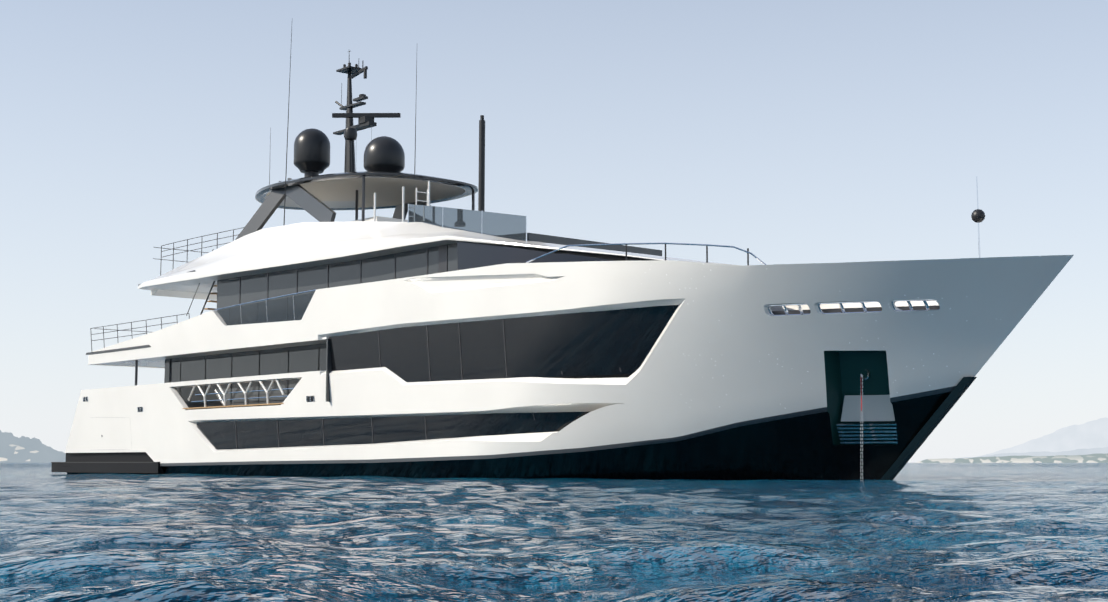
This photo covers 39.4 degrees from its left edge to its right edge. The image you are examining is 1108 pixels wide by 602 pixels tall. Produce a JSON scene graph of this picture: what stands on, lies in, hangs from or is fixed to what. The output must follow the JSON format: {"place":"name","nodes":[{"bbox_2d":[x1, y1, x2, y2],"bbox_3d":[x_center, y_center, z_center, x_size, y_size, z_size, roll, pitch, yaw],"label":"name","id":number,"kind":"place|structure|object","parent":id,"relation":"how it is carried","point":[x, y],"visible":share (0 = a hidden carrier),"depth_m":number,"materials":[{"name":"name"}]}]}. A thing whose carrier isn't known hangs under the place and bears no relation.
{"place":"outdoors","nodes":[
{"label":"outdoors","id":0,"kind":"place"},
{"bbox_2d":[0,430,65,462],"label":"coast hill","id":1,"kind":"structure","parent":0,"point":[22,449],"depth_m":4901.24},
{"bbox_2d":[0,463,1107,601],"bbox_3d":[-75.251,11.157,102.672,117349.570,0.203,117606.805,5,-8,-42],"label":"sea","id":2,"kind":"structure","parent":0,"point":[973,532],"depth_m":8.98,"materials":[{"name":"liquid"}]},
{"bbox_2d":[65,255,1073,479],"bbox_3d":[-2.746,3.326,49.228,8.950,7.080,42.138,5,-8,-42],"label":"yacht hull","id":3,"kind":"object","parent":2,"relation":"on","point":[731,377],"visible":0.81,"depth_m":38.75,"materials":[{"name":"white paint"}]},
{"bbox_2d":[51,452,163,472],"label":"swim platform","id":4,"kind":"structure","parent":3,"relation":"attached to","point":[129,462],"depth_m":59.02,"materials":[{"name":"grey"}]},
{"bbox_2d":[86,345,150,354],"bbox_3d":[-13.300,2.135,61.030,8.556,0.100,5.600,5,-8,-42],"label":"deck edge","id":5,"kind":"object","parent":3,"relation":"on","point":[121,349],"visible":0.5,"depth_m":58.07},
{"bbox_2d":[135,360,137,384],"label":"overhang posts","id":6,"kind":"object","parent":3,"relation":"attached to","point":[136,369],"visible":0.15,"depth_m":57.50,"materials":[{"name":"grey metal"}]},
{"bbox_2d":[90,313,189,349],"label":"aft rails","id":7,"kind":"object","parent":3,"relation":"on","point":[161,324],"visible":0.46,"depth_m":58.03,"materials":[{"name":"grey metal"}]},
{"bbox_2d":[88,337,327,367],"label":"deck slabs","id":8,"kind":"structure","parent":3,"relation":"on","point":[159,362],"depth_m":55.21,"materials":[{"name":"white paint"}]},
{"bbox_2d":[217,233,661,315],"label":"deck house","id":9,"kind":"structure","parent":8,"relation":"on","point":[412,263],"depth_m":48.75,"materials":[{"name":"grey glass"}]},
{"bbox_2d":[239,245,457,305],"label":"window mullions","id":10,"kind":"object","parent":9,"relation":"on","point":[442,259],"depth_m":45.76,"materials":[{"name":"grey metal"}]},
{"bbox_2d":[138,221,732,299],"bbox_3d":[-3.784,-1.031,50.831,8.230,3.280,27.900,5,-8,-42],"label":"upper superstructure","id":11,"kind":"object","parent":9,"relation":"on","point":[289,247],"depth_m":49.75,"materials":[{"name":"white paint"}]},
{"bbox_2d":[153,227,243,275],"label":"sun deck rails","id":12,"kind":"object","parent":11,"relation":"on","point":[187,250],"visible":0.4,"depth_m":57.50,"materials":[{"name":"grey metal"}]},
{"bbox_2d":[186,249,214,315],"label":"stair stringers","id":13,"kind":"object","parent":11,"relation":"on","point":[207,296],"visible":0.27,"depth_m":55.37,"materials":[{"name":"grey metal"}]},
{"bbox_2d":[204,285,216,309],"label":"stair treads","id":14,"kind":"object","parent":13,"relation":"attached to","point":[211,300],"depth_m":55.29,"materials":[{"name":"beige wood"}]},
{"bbox_2d":[235,178,430,239],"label":"hardtop struts","id":15,"kind":"object","parent":11,"relation":"on","point":[310,203],"visible":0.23,"depth_m":53.37,"materials":[{"name":"grey metal"}]},
{"bbox_2d":[255,171,477,209],"bbox_3d":[-7.073,-3.853,54.764,6.000,0.616,10.000,5,-8,-42],"label":"hardtop","id":16,"kind":"object","parent":15,"relation":"on","point":[335,191],"visible":0.79,"depth_m":53.63,"materials":[{"name":"grey"}]},
{"bbox_2d":[294,127,404,176],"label":"radar domes","id":17,"kind":"structure","parent":16,"relation":"on","point":[312,152],"depth_m":53.52,"materials":[{"name":"grey plastic"}]},
{"bbox_2d":[332,51,400,172],"bbox_3d":[-6.949,-6.564,54.754,2.908,5.100,1.396,-4,-7,33],"label":"mast","id":18,"kind":"object","parent":16,"relation":"on","point":[365,120],"visible":0.88,"depth_m":54.94,"materials":[{"name":"black metal"}]},
{"bbox_2d":[269,29,484,224],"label":"antennas","id":19,"kind":"object","parent":11,"relation":"on","point":[481,196],"visible":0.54,"depth_m":49.54,"materials":[{"name":"black metal"}]},
{"bbox_2d":[355,181,429,221],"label":"sun deck fittings","id":20,"kind":"object","parent":11,"relation":"on","point":[379,218],"visible":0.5,"depth_m":49.05,"materials":[{"name":"white paint"}]},
{"bbox_2d":[355,176,474,220],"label":"support poles","id":21,"kind":"object","parent":11,"relation":"on","point":[363,201],"visible":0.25,"depth_m":51.84,"materials":[{"name":"black metal"}]},
{"bbox_2d":[409,204,525,240],"bbox_3d":[-2.606,-2.282,44.969,4.920,1.650,0.073,-5,-8,42],"label":"glass windscreen","id":22,"kind":"object","parent":11,"relation":"on","point":[509,226],"visible":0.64,"depth_m":44.70,"materials":[{"name":"clear glass"}]},
{"bbox_2d":[408,204,526,240],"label":"railing posts","id":23,"kind":"object","parent":11,"relation":"on","point":[482,221],"visible":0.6,"depth_m":44.45,"materials":[{"name":"silver metal"}]},
{"bbox_2d":[457,241,649,269],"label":"wheelhouse window","id":24,"kind":"structure","parent":11,"relation":"on","point":[473,255],"depth_m":42.78,"materials":[{"name":"black glass"}]},
{"bbox_2d":[183,403,283,408],"bbox_3d":[-7.785,3.817,54.752,8.340,0.040,6.600,5,-8,-42],"label":"wooden cap rail","id":25,"kind":"object","parent":3,"relation":"on","point":[234,406],"visible":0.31,"depth_m":51.82,"materials":[{"name":"beige wood"}]},
{"bbox_2d":[188,379,283,406],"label":"y-shaped railing supports","id":26,"kind":"object","parent":3,"relation":"on","point":[247,389],"visible":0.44,"depth_m":51.52,"materials":[{"name":"white paint"}]},
{"bbox_2d":[191,388,293,401],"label":"railing bars","id":27,"kind":"object","parent":3,"relation":"on","point":[242,398],"visible":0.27,"depth_m":51.59,"materials":[{"name":"silver metal"}]},
{"bbox_2d":[164,339,331,407],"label":"side windows","id":28,"kind":"structure","parent":3,"relation":"on","point":[276,361],"depth_m":53.04,"materials":[{"name":"black glass"}]},
{"bbox_2d":[180,347,319,404],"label":"window mullions","id":29,"kind":"object","parent":28,"relation":"on","point":[231,372],"visible":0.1,"depth_m":53.74,"materials":[{"name":"metal"}]},
{"bbox_2d":[213,289,315,323],"bbox_3d":[-6.256,0.610,53.394,8.834,0.850,6.251,5,-8,-42],"label":"notch handrail","id":30,"kind":"object","parent":3,"relation":"on","point":[266,302],"visible":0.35,"depth_m":50.29,"materials":[{"name":"black metal"}]},
{"bbox_2d":[218,292,314,325],"bbox_3d":[-6.188,0.666,53.314,8.780,0.820,5.950,5,-8,-42],"label":"notch glass","id":31,"kind":"object","parent":3,"relation":"on","point":[281,309],"visible":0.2,"depth_m":50.17,"materials":[{"name":"black glass"}]},
{"bbox_2d":[197,411,590,449],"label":"lower hull window","id":32,"kind":"structure","parent":3,"relation":"on","point":[289,433],"depth_m":46.16,"materials":[{"name":"black glass"}]},
{"bbox_2d":[235,311,620,447],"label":"window mullions","id":33,"kind":"object","parent":3,"relation":"on","point":[429,377],"depth_m":44.10,"materials":[{"name":"grey"}]},
{"bbox_2d":[329,305,678,381],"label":"main deck window","id":34,"kind":"structure","parent":3,"relation":"on","point":[603,344],"depth_m":41.31,"materials":[{"name":"black glass"}]},
{"bbox_2d":[83,299,939,449],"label":"hull openings","id":35,"kind":"object","parent":3,"relation":"on","point":[877,407],"visible":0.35,"depth_m":36.92,"materials":[{"name":"silver metal"}]},
{"bbox_2d":[526,176,984,264],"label":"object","id":36,"kind":"object","parent":3,"relation":"on","point":[978,215],"visible":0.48,"depth_m":36.72,"materials":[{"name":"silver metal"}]},
{"bbox_2d":[772,305,939,314],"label":"mooring openings","id":37,"kind":"object","parent":3,"relation":"on","point":[869,309],"visible":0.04,"depth_m":36.17,"materials":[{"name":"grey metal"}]},
{"bbox_2d":[860,375,862,480],"bbox_3d":[7.261,3.135,36.530,0.120,2.777,0.078,0,-6,3],"label":"anchor chain","id":38,"kind":"object","parent":3,"relation":"hanging from","point":[861,403],"visible":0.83,"depth_m":36.55,"materials":[{"name":"grey metal"}]},
{"bbox_2d":[880,377,976,479],"bbox_3d":[8.684,3.253,36.587,0.400,2.800,2.986,5,-8,-42],"label":"bow stem","id":39,"kind":"object","parent":3,"relation":"attached to","point":[930,425],"visible":0.81,"depth_m":36.34,"materials":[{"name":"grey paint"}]},
{"bbox_2d":[915,453,1107,462],"bbox_3d":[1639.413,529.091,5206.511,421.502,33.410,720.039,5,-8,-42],"label":"coast town","id":40,"kind":"object","parent":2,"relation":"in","point":[1096,458],"visible":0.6,"depth_m":5230.71},
{"bbox_2d":[0,0,1107,462],"label":"sky","id":41,"kind":"structure","parent":0,"point":[783,131],"materials":[{"name":"blue"}]},
{"bbox_2d":[953,447,1107,458],"bbox_3d":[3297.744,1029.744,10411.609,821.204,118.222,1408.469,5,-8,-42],"label":"coast hills","id":42,"kind":"structure","parent":0,"point":[1104,450],"depth_m":10412.68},
{"bbox_2d":[977,417,1107,456],"bbox_3d":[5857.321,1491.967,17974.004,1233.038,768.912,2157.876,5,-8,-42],"label":"distant mountain","id":43,"kind":"structure","parent":0,"point":[1090,434],"depth_m":17961.59,"materials":[{"name":"grey stone"}]}
]}

